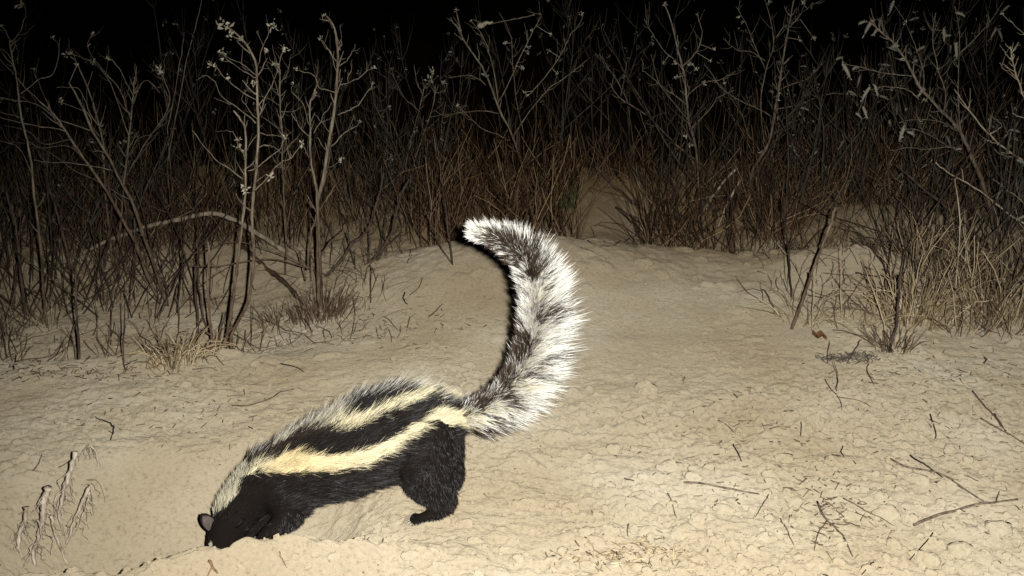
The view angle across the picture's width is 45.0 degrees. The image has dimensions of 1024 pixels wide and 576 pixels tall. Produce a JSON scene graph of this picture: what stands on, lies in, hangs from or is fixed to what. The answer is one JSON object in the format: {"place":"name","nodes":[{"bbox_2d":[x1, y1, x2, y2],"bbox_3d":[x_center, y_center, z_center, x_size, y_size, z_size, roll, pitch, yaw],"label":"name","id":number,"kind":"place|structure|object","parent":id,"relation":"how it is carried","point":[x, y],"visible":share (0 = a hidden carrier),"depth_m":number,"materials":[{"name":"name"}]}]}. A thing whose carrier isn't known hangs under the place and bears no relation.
{"place":"outdoors","nodes":[
{"label":"outdoors","id":0,"kind":"place"},
{"bbox_2d":[0,0,1023,575],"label":"ground","id":1,"kind":"structure","parent":0,"point":[666,302],"depth_m":2.18,"materials":[{"name":"sand"}]},
{"bbox_2d":[5,192,26,319],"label":"dead stalk","id":2,"kind":"object","parent":1,"relation":"on","point":[18,249],"visible":0.84,"depth_m":2.29,"materials":[{"name":"brown plant"}]},
{"bbox_2d":[0,0,42,210],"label":"bare shrub","id":3,"kind":"object","parent":1,"relation":"on","point":[9,94],"visible":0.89,"depth_m":2.95,"materials":[{"name":"brown plant"}]},
{"bbox_2d":[9,506,34,559],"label":"frayed stalk","id":4,"kind":"object","parent":1,"relation":"on","point":[23,524],"visible":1,"depth_m":1.44,"materials":[{"name":"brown wood"}]},
{"bbox_2d":[0,0,59,326],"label":"bare shrub","id":5,"kind":"object","parent":1,"relation":"on","point":[37,221],"visible":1,"depth_m":2.18,"materials":[{"name":"brown plant"}]},
{"bbox_2d":[31,485,61,565],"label":"frayed stalk","id":6,"kind":"object","parent":1,"relation":"on","point":[44,500],"visible":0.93,"depth_m":1.44,"materials":[{"name":"plant"}]},
{"bbox_2d":[48,182,71,282],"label":"dead stalk","id":7,"kind":"object","parent":1,"relation":"on","point":[64,241],"visible":0.82,"depth_m":2.49,"materials":[{"name":"brown plant"}]},
{"bbox_2d":[55,451,79,535],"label":"frayed stalk","id":8,"kind":"object","parent":1,"relation":"on","point":[66,482],"visible":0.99,"depth_m":1.50,"materials":[{"name":"plant"}]},
{"bbox_2d":[74,267,80,359],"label":"dead stalk","id":9,"kind":"object","parent":1,"relation":"on","point":[77,326],"visible":0.91,"depth_m":1.96,"materials":[{"name":"brown plant"}]},
{"bbox_2d":[0,58,166,305],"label":"bare shrub","id":10,"kind":"object","parent":1,"relation":"on","point":[130,198],"visible":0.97,"depth_m":2.32,"materials":[{"name":"brown plant"}]},
{"bbox_2d":[63,479,105,546],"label":"frayed stalk","id":11,"kind":"object","parent":1,"relation":"on","point":[87,490],"visible":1,"depth_m":1.49,"materials":[{"name":"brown wood"}]},
{"bbox_2d":[0,248,179,360],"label":"undergrowth","id":12,"kind":"object","parent":1,"relation":"on","point":[88,302],"visible":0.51,"depth_m":2.33,"materials":[{"name":"plant"}]},
{"bbox_2d":[0,196,186,367],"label":"undergrowth","id":13,"kind":"object","parent":1,"relation":"on","point":[110,283],"visible":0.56,"depth_m":2.38,"materials":[{"name":"plant"}]},
{"bbox_2d":[28,116,158,278],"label":"bare shrub","id":14,"kind":"object","parent":1,"relation":"on","point":[93,215],"visible":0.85,"depth_m":2.50,"materials":[{"name":"brown plant"}]},
{"bbox_2d":[103,147,113,272],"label":"dead stalk","id":15,"kind":"object","parent":1,"relation":"on","point":[110,222],"visible":0.81,"depth_m":2.49,"materials":[{"name":"brown plant"}]},
{"bbox_2d":[61,26,171,268],"bbox_3d":[-0.775,-0.266,2.461,0.170,0.521,0.226,-9,19,-26],"label":"bare shrub","id":16,"kind":"object","parent":1,"relation":"on","point":[128,153],"visible":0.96,"depth_m":2.46,"materials":[{"name":"brown plant"}]},
{"bbox_2d":[79,84,175,252],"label":"bare shrub","id":17,"kind":"object","parent":1,"relation":"on","point":[149,180],"visible":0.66,"depth_m":2.59,"materials":[{"name":"brown plant"}]},
{"bbox_2d":[0,111,259,317],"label":"undergrowth","id":18,"kind":"object","parent":1,"relation":"on","point":[179,271],"visible":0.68,"depth_m":2.53,"materials":[{"name":"brown plant"}]},
{"bbox_2d":[0,356,261,384],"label":"chaff","id":19,"kind":"object","parent":1,"relation":"on","point":[62,368],"visible":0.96,"depth_m":1.92,"materials":[{"name":"plant"}]},
{"bbox_2d":[108,319,237,371],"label":"straw tuft","id":20,"kind":"object","parent":1,"relation":"on","point":[188,359],"visible":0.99,"depth_m":1.95,"materials":[{"name":"plant"}]},
{"bbox_2d":[2,237,343,355],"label":"undergrowth","id":21,"kind":"object","parent":1,"relation":"on","point":[179,298],"visible":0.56,"depth_m":2.37,"materials":[{"name":"plant"}]},
{"bbox_2d":[19,370,332,452],"bbox_3d":[-0.485,0.171,1.809,0.497,0.019,0.300,10,20,30],"label":"chaff","id":22,"kind":"object","parent":1,"relation":"on","point":[174,406],"visible":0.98,"depth_m":1.78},
{"bbox_2d":[51,211,305,268],"bbox_3d":[-0.697,-0.098,2.571,0.534,0.128,0.028,0,17,0],"label":"fallen limb","id":23,"kind":"object","parent":1,"relation":"on","point":[247,227],"visible":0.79,"depth_m":2.56,"materials":[{"name":"wood"}]},
{"bbox_2d":[167,0,201,209],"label":"grass stem","id":24,"kind":"object","parent":1,"relation":"on","point":[177,108],"visible":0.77,"depth_m":2.72,"materials":[{"name":"brown plant"}]},
{"bbox_2d":[146,0,224,200],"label":"bare shrub","id":25,"kind":"object","parent":1,"relation":"on","point":[163,90],"visible":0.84,"depth_m":3.04,"materials":[{"name":"brown plant"}]},
{"bbox_2d":[143,7,233,206],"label":"bare shrub","id":26,"kind":"object","parent":1,"relation":"on","point":[192,96],"visible":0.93,"depth_m":2.87,"materials":[{"name":"brown plant"}]},
{"bbox_2d":[152,324,234,364],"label":"straw tuft","id":27,"kind":"object","parent":1,"relation":"on","point":[215,350],"visible":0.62,"depth_m":1.99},
{"bbox_2d":[0,196,410,357],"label":"undergrowth","id":28,"kind":"object","parent":1,"relation":"on","point":[353,261],"visible":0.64,"depth_m":2.42,"materials":[{"name":"brown plant"}]},
{"bbox_2d":[202,242,213,352],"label":"dead stalk","id":29,"kind":"object","parent":1,"relation":"on","point":[209,311],"visible":0.89,"depth_m":1.98,"materials":[{"name":"brown plant"}]},
{"bbox_2d":[0,204,421,361],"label":"undergrowth","id":30,"kind":"object","parent":1,"relation":"on","point":[367,267],"visible":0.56,"depth_m":2.40,"materials":[{"name":"plant"}]},
{"bbox_2d":[192,17,303,348],"bbox_3d":[-0.404,-0.147,1.920,0.167,0.551,0.120,-4,18,-13],"label":"flowering shrub","id":31,"kind":"object","parent":1,"relation":"on","point":[244,190],"visible":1,"depth_m":1.92,"materials":[{"name":"grey plant"}]},
{"bbox_2d":[0,39,508,261],"bbox_3d":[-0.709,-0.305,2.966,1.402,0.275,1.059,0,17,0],"label":"undergrowth","id":32,"kind":"object","parent":1,"relation":"on","point":[274,195],"visible":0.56,"depth_m":2.88,"materials":[{"name":"plant"}]},
{"bbox_2d":[242,45,307,273],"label":"bare shrub","id":33,"kind":"object","parent":1,"relation":"on","point":[283,172],"visible":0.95,"depth_m":2.47,"materials":[{"name":"brown plant"}]},
{"bbox_2d":[235,295,322,329],"bbox_3d":[-0.426,0.047,2.263,0.172,0.062,0.112,0,17,0],"label":"brush tangle","id":34,"kind":"object","parent":1,"relation":"on","point":[262,322],"visible":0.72,"depth_m":2.25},
{"bbox_2d":[231,2,331,215],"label":"bare shrub","id":35,"kind":"object","parent":1,"relation":"on","point":[297,84],"visible":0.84,"depth_m":2.94,"materials":[{"name":"brown plant"}]},
{"bbox_2d":[238,243,324,320],"bbox_3d":[-0.452,-0.015,2.446,0.032,0.032,0.569,-9,19,-25],"label":"fallen limb","id":36,"kind":"object","parent":1,"relation":"on","point":[282,280],"visible":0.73,"depth_m":2.48,"materials":[{"name":"wood"}]},
{"bbox_2d":[192,13,376,309],"bbox_3d":[-0.414,-0.211,2.200,0.356,0.543,0.106,0,17,0],"label":"bare shrub","id":37,"kind":"object","parent":1,"relation":"on","point":[319,254],"visible":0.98,"depth_m":2.20,"materials":[{"name":"brown plant"}]},
{"bbox_2d":[277,275,358,326],"bbox_3d":[-0.344,0.028,2.201,0.141,0.091,0.121,0,17,0],"label":"brush tangle","id":38,"kind":"object","parent":1,"relation":"on","point":[327,306],"visible":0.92,"depth_m":2.21,"materials":[{"name":"plant"}]},
{"bbox_2d":[241,273,394,352],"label":"undergrowth","id":39,"kind":"object","parent":1,"relation":"on","point":[356,323],"visible":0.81,"depth_m":2.16,"materials":[{"name":"plant"}]},
{"bbox_2d":[295,27,415,220],"bbox_3d":[-0.366,-0.389,2.925,0.230,0.461,0.258,-16,24,-42],"label":"bare shrub","id":40,"kind":"object","parent":1,"relation":"on","point":[351,205],"visible":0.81,"depth_m":2.92,"materials":[{"name":"brown plant"}]},
{"bbox_2d":[324,161,410,276],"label":"bare shrub","id":41,"kind":"object","parent":1,"relation":"on","point":[378,253],"visible":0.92,"depth_m":2.42,"materials":[{"name":"brown plant"}]},
{"bbox_2d":[353,35,408,191],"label":"bare shrub","id":42,"kind":"object","parent":1,"relation":"on","point":[387,82],"visible":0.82,"depth_m":3.06,"materials":[{"name":"brown plant"}]},
{"bbox_2d":[200,216,589,548],"bbox_3d":[-0.137,0.126,1.464,0.476,0.426,0.143,-4,18,-13],"label":"striped polecat","id":43,"kind":"object","parent":1,"relation":"on","point":[408,435],"visible":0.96,"depth_m":1.44,"materials":[{"name":"fur"}]},
{"bbox_2d":[353,75,461,216],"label":"bare shrub","id":44,"kind":"object","parent":1,"relation":"on","point":[398,157],"visible":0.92,"depth_m":2.84,"materials":[{"name":"brown plant"}]},
{"bbox_2d":[388,66,449,210],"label":"bare shrub","id":45,"kind":"object","parent":1,"relation":"on","point":[425,87],"visible":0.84,"depth_m":2.90,"materials":[{"name":"brown plant"}]},
{"bbox_2d":[373,19,489,177],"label":"bare shrub","id":46,"kind":"object","parent":1,"relation":"on","point":[449,52],"visible":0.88,"depth_m":3.21,"materials":[{"name":"brown plant"}]},
{"bbox_2d":[355,102,621,247],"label":"undergrowth","id":47,"kind":"object","parent":1,"relation":"on","point":[508,206],"visible":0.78,"depth_m":2.79,"materials":[{"name":"plant"}]},
{"bbox_2d":[0,47,1020,181],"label":"undergrowth","id":48,"kind":"object","parent":1,"relation":"on","point":[531,136],"visible":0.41,"depth_m":3.53,"materials":[{"name":"plant"}]},
{"bbox_2d":[0,268,1023,575],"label":"soil crumbs","id":49,"kind":"object","parent":1,"relation":"on","point":[532,532],"visible":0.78,"depth_m":1.58,"materials":[{"name":"soil"}]},
{"bbox_2d":[436,7,587,205],"bbox_3d":[-0.003,-0.415,2.885,0.361,0.505,0.119,0,17,0],"label":"bare shrub","id":50,"kind":"object","parent":1,"relation":"on","point":[497,99],"visible":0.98,"depth_m":2.89,"materials":[{"name":"grey plant"}]},
{"bbox_2d":[12,360,1023,575],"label":"soil lumps","id":51,"kind":"object","parent":1,"relation":"on","point":[769,475],"visible":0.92,"depth_m":1.47,"materials":[{"name":"soil"}]},
{"bbox_2d":[472,0,636,179],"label":"bare shrub","id":52,"kind":"object","parent":1,"relation":"on","point":[502,81],"visible":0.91,"depth_m":3.19,"materials":[{"name":"brown plant"}]},
{"bbox_2d":[555,174,582,209],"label":"green grass tuft","id":53,"kind":"object","parent":1,"relation":"on","point":[568,198],"visible":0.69,"depth_m":2.94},
{"bbox_2d":[536,0,603,180],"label":"bare shrub","id":54,"kind":"object","parent":1,"relation":"on","point":[564,109],"visible":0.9,"depth_m":3.15,"materials":[{"name":"brown plant"}]},
{"bbox_2d":[534,22,617,166],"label":"bare shrub","id":55,"kind":"object","parent":1,"relation":"on","point":[586,100],"visible":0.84,"depth_m":3.53,"materials":[{"name":"brown plant"}]},
{"bbox_2d":[539,116,685,183],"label":"undergrowth","id":56,"kind":"object","parent":1,"relation":"on","point":[604,167],"visible":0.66,"depth_m":3.29,"materials":[{"name":"plant"}]},
{"bbox_2d":[589,0,690,163],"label":"bare shrub","id":57,"kind":"object","parent":1,"relation":"on","point":[629,92],"visible":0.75,"depth_m":3.56,"materials":[{"name":"brown plant"}]},
{"bbox_2d":[633,379,658,394],"bbox_3d":[0.202,0.153,1.867,0.038,0.025,0.044,0,17,0],"label":"soil clod","id":58,"kind":"object","parent":1,"relation":"on","point":[645,386],"visible":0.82,"depth_m":1.86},
{"bbox_2d":[596,54,697,189],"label":"bare shrub","id":59,"kind":"object","parent":1,"relation":"on","point":[682,149],"visible":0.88,"depth_m":3.11,"materials":[{"name":"grey plant"}]},
{"bbox_2d":[533,525,764,575],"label":"chaff","id":60,"kind":"object","parent":1,"relation":"on","point":[605,553],"visible":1,"depth_m":1.39,"materials":[{"name":"plant"}]},
{"bbox_2d":[661,459,683,471],"bbox_3d":[0.205,0.232,1.603,0.032,0.021,0.032,12,21,34],"label":"soil clod","id":61,"kind":"object","parent":1,"relation":"on","point":[668,465],"visible":0.85,"depth_m":1.60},
{"bbox_2d":[642,22,715,198],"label":"bare shrub","id":62,"kind":"object","parent":1,"relation":"on","point":[681,117],"visible":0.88,"depth_m":3.08,"materials":[{"name":"brown plant"}]},
{"bbox_2d":[641,2,744,223],"bbox_3d":[0.416,-0.406,2.927,0.240,0.539,0.128,0,17,0],"label":"bare shrub","id":63,"kind":"object","parent":1,"relation":"on","point":[688,115],"visible":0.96,"depth_m":2.90,"materials":[{"name":"grey plant"}]},
{"bbox_2d":[616,229,798,253],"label":"undergrowth","id":64,"kind":"object","parent":1,"relation":"on","point":[635,242],"visible":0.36,"depth_m":2.54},
{"bbox_2d":[589,118,835,252],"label":"undergrowth","id":65,"kind":"object","parent":1,"relation":"on","point":[753,223],"visible":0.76,"depth_m":2.85,"materials":[{"name":"plant"}]},
{"bbox_2d":[598,12,839,220],"bbox_3d":[0.464,-0.421,2.993,0.584,0.523,0.217,-5,18,-16],"label":"bare shrub","id":66,"kind":"object","parent":1,"relation":"on","point":[720,100],"visible":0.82,"depth_m":2.96,"materials":[{"name":"brown plant"}]},
{"bbox_2d":[712,503,735,514],"bbox_3d":[0.255,0.267,1.485,0.028,0.014,0.026,0,17,0],"label":"soil clod","id":67,"kind":"object","parent":1,"relation":"on","point":[722,509],"visible":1,"depth_m":1.48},
{"bbox_2d":[570,359,951,532],"bbox_3d":[0.358,0.199,1.723,0.535,0.020,0.585,0,17,0],"label":"chaff","id":68,"kind":"object","parent":1,"relation":"on","point":[753,449],"visible":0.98,"depth_m":1.66,"materials":[{"name":"plant"}]},
{"bbox_2d":[704,0,852,218],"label":"bare shrub","id":69,"kind":"object","parent":1,"relation":"on","point":[772,127],"visible":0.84,"depth_m":2.97,"materials":[{"name":"grey plant"}]},
{"bbox_2d":[783,197,791,296],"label":"dead stalk","id":70,"kind":"object","parent":1,"relation":"on","point":[788,247],"visible":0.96,"depth_m":2.23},
{"bbox_2d":[712,281,872,333],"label":"straw tuft","id":71,"kind":"object","parent":1,"relation":"on","point":[781,317],"visible":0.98,"depth_m":2.16,"materials":[{"name":"plant"}]},
{"bbox_2d":[771,32,839,229],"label":"bare shrub","id":72,"kind":"object","parent":1,"relation":"on","point":[826,70],"visible":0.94,"depth_m":2.78,"materials":[{"name":"brown plant"}]},
{"bbox_2d":[600,19,1023,248],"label":"undergrowth","id":73,"kind":"object","parent":1,"relation":"on","point":[812,176],"visible":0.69,"depth_m":2.89,"materials":[{"name":"brown plant"}]},
{"bbox_2d":[790,207,836,329],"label":"dead stalk","id":74,"kind":"object","parent":1,"relation":"on","point":[810,275],"visible":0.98,"depth_m":2.10,"materials":[{"name":"brown plant"}]},
{"bbox_2d":[805,556,830,571],"bbox_3d":[0.336,0.305,1.360,0.030,0.015,0.026,-14,22,-39],"label":"soil clod","id":75,"kind":"object","parent":1,"relation":"on","point":[821,563],"visible":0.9,"depth_m":1.35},
{"bbox_2d":[753,469,886,567],"bbox_3d":[0.372,0.269,1.473,0.153,0.018,0.260,7,19,21],"label":"chaff","id":76,"kind":"object","parent":1,"relation":"on","point":[828,503],"visible":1,"depth_m":1.48,"materials":[{"name":"plant"}]},
{"bbox_2d":[737,183,919,316],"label":"undergrowth","id":77,"kind":"object","parent":1,"relation":"on","point":[845,250],"visible":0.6,"depth_m":2.40,"materials":[{"name":"plant"}]},
{"bbox_2d":[815,350,880,363],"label":"rotted litter","id":78,"kind":"object","parent":1,"relation":"on","point":[844,357],"visible":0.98,"depth_m":1.98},
{"bbox_2d":[769,2,951,218],"bbox_3d":[0.746,-0.385,2.799,0.407,0.545,0.165,16,24,42],"label":"bare shrub","id":79,"kind":"object","parent":1,"relation":"on","point":[849,93],"visible":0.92,"depth_m":2.82,"materials":[{"name":"brown plant"}]},
{"bbox_2d":[711,78,1023,227],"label":"undergrowth","id":80,"kind":"object","parent":1,"relation":"on","point":[818,160],"visible":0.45,"depth_m":3.07,"materials":[{"name":"plant"}]},
{"bbox_2d":[791,287,945,331],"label":"straw tuft","id":81,"kind":"object","parent":1,"relation":"on","point":[875,324],"visible":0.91,"depth_m":2.12,"materials":[{"name":"plant"}]},
{"bbox_2d":[782,174,968,252],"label":"undergrowth","id":82,"kind":"object","parent":1,"relation":"on","point":[851,201],"visible":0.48,"depth_m":2.78,"materials":[{"name":"plant"}]},
{"bbox_2d":[833,324,928,353],"bbox_3d":[0.614,0.086,2.011,0.158,0.050,0.103,-3,17,-8],"label":"brush tangle","id":83,"kind":"object","parent":1,"relation":"on","point":[887,344],"visible":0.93,"depth_m":2.02,"materials":[{"name":"plant"}]},
{"bbox_2d":[871,503,900,520],"bbox_3d":[0.447,0.268,1.481,0.034,0.016,0.032,0,17,0],"label":"soil clod","id":84,"kind":"object","parent":1,"relation":"on","point":[889,512],"visible":1,"depth_m":1.47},
{"bbox_2d":[837,4,938,197],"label":"bare shrub","id":85,"kind":"object","parent":1,"relation":"on","point":[867,107],"visible":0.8,"depth_m":2.96,"materials":[{"name":"brown plant"}]},
{"bbox_2d":[884,273,901,348],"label":"dead stalk","id":86,"kind":"object","parent":1,"relation":"on","point":[891,339],"visible":0.87,"depth_m":2.00,"materials":[{"name":"brown plant"}]},
{"bbox_2d":[820,253,995,331],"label":"straw tuft","id":87,"kind":"object","parent":1,"relation":"on","point":[911,311],"visible":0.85,"depth_m":2.14,"materials":[{"name":"plant"}]},
{"bbox_2d":[794,98,1023,300],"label":"undergrowth","id":88,"kind":"object","parent":1,"relation":"on","point":[915,207],"visible":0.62,"depth_m":2.44,"materials":[{"name":"brown plant"}]},
{"bbox_2d":[802,337,1023,393],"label":"chaff","id":89,"kind":"object","parent":1,"relation":"on","point":[934,370],"visible":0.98,"depth_m":1.93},
{"bbox_2d":[910,473,930,485],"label":"soil clod","id":90,"kind":"object","parent":1,"relation":"on","point":[920,479],"visible":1,"depth_m":1.56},
{"bbox_2d":[878,71,963,230],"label":"bare shrub","id":91,"kind":"object","parent":1,"relation":"on","point":[935,152],"visible":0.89,"depth_m":2.65,"materials":[{"name":"brown plant"}]},
{"bbox_2d":[877,0,965,200],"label":"bare shrub","id":92,"kind":"object","parent":1,"relation":"on","point":[909,51],"visible":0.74,"depth_m":2.95,"materials":[{"name":"brown plant"}]},
{"bbox_2d":[839,0,1004,255],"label":"seed spiked shrub","id":93,"kind":"object","parent":1,"relation":"on","point":[895,45],"visible":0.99,"depth_m":2.53,"materials":[{"name":"grey plant"}]},
{"bbox_2d":[826,164,1023,340],"bbox_3d":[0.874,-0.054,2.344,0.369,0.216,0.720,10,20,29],"label":"undergrowth","id":94,"kind":"object","parent":1,"relation":"on","point":[996,256],"visible":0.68,"depth_m":2.27,"materials":[{"name":"plant"}]},
{"bbox_2d":[828,344,1022,539],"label":"chaff","id":95,"kind":"object","parent":1,"relation":"on","point":[943,452],"visible":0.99,"depth_m":1.66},
{"bbox_2d":[916,550,941,566],"bbox_3d":[0.462,0.301,1.373,0.026,0.015,0.028,0,17,0],"label":"soil clod","id":96,"kind":"object","parent":1,"relation":"on","point":[931,558],"visible":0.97,"depth_m":1.37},
{"bbox_2d":[880,0,985,205],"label":"bare shrub","id":97,"kind":"object","parent":1,"relation":"on","point":[946,77],"visible":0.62,"depth_m":2.92,"materials":[{"name":"brown plant"}]},
{"bbox_2d":[895,164,991,251],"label":"dead stalk","id":98,"kind":"object","parent":1,"relation":"on","point":[925,191],"visible":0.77,"depth_m":2.58,"materials":[{"name":"brown plant"}]},
{"bbox_2d":[946,541,972,557],"bbox_3d":[0.506,0.294,1.394,0.032,0.016,0.030,0,17,0],"label":"soil clod","id":99,"kind":"object","parent":1,"relation":"on","point":[958,549],"visible":1,"depth_m":1.39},
{"bbox_2d":[913,491,1017,525],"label":"fallen twig","id":100,"kind":"object","parent":1,"relation":"on","point":[940,514],"visible":1,"depth_m":1.48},
{"bbox_2d":[939,260,1023,327],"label":"straw tuft","id":101,"kind":"object","parent":1,"relation":"on","point":[1006,314],"visible":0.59,"depth_m":2.18,"materials":[{"name":"plant"}]},
{"bbox_2d":[942,0,1023,213],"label":"bare shrub","id":102,"kind":"object","parent":1,"relation":"on","point":[972,56],"visible":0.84,"depth_m":2.80,"materials":[{"name":"brown plant"}]},
{"bbox_2d":[953,89,1023,164],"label":"bare shrub","id":103,"kind":"object","parent":1,"relation":"on","point":[983,128],"visible":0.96,"depth_m":2.50,"materials":[{"name":"brown wood"}]},
{"bbox_2d":[973,0,1023,211],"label":"bare shrub","id":104,"kind":"object","parent":1,"relation":"on","point":[996,77],"visible":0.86,"depth_m":2.86,"materials":[{"name":"brown plant"}]},
{"bbox_2d":[984,520,1012,535],"bbox_3d":[0.565,0.279,1.435,0.032,0.017,0.031,0,17,0],"label":"soil clod","id":105,"kind":"object","parent":1,"relation":"on","point":[1002,527],"visible":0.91,"depth_m":1.43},
{"bbox_2d":[977,107,1023,287],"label":"bare shrub","id":106,"kind":"object","parent":1,"relation":"on","point":[1004,205],"visible":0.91,"depth_m":2.49,"materials":[{"name":"brown plant"}]},
{"bbox_2d":[1000,12,1023,117],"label":"bare shrub","id":107,"kind":"object","parent":1,"relation":"on","point":[1011,59],"visible":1,"depth_m":1.98,"materials":[{"name":"brown wood"}]},
{"bbox_2d":[1007,102,1018,269],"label":"dead stalk","id":108,"kind":"object","parent":1,"relation":"on","point":[1008,204],"visible":0.75,"depth_m":2.50,"materials":[{"name":"brown plant"}]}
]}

